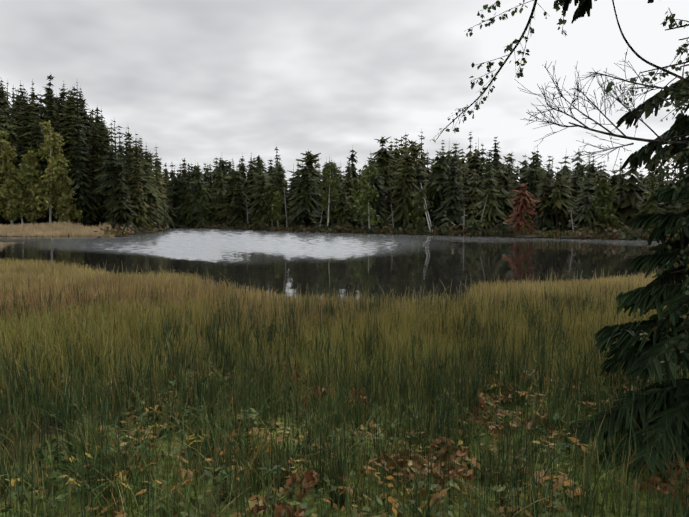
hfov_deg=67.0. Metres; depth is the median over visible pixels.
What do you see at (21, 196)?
deciduous trees
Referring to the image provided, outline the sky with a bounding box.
[0,0,688,192]
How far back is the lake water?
31.03 m
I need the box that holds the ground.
[0,222,688,516]
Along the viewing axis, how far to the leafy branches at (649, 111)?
3.55 m
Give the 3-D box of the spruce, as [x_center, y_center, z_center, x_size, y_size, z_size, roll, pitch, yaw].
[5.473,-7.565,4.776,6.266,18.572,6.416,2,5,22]
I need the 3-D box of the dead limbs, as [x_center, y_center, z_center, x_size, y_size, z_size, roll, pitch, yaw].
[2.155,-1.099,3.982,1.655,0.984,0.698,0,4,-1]
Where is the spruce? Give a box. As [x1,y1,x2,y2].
[559,0,688,479]
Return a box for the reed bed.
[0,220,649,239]
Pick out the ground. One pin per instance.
(305, 498)
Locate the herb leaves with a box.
[0,352,688,516]
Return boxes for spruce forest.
[0,72,686,235]
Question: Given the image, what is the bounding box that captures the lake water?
[0,228,688,303]
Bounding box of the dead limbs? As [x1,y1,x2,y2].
[516,49,688,178]
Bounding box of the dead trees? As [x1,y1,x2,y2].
[122,190,642,239]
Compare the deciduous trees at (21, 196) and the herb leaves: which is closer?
the herb leaves
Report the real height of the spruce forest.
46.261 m

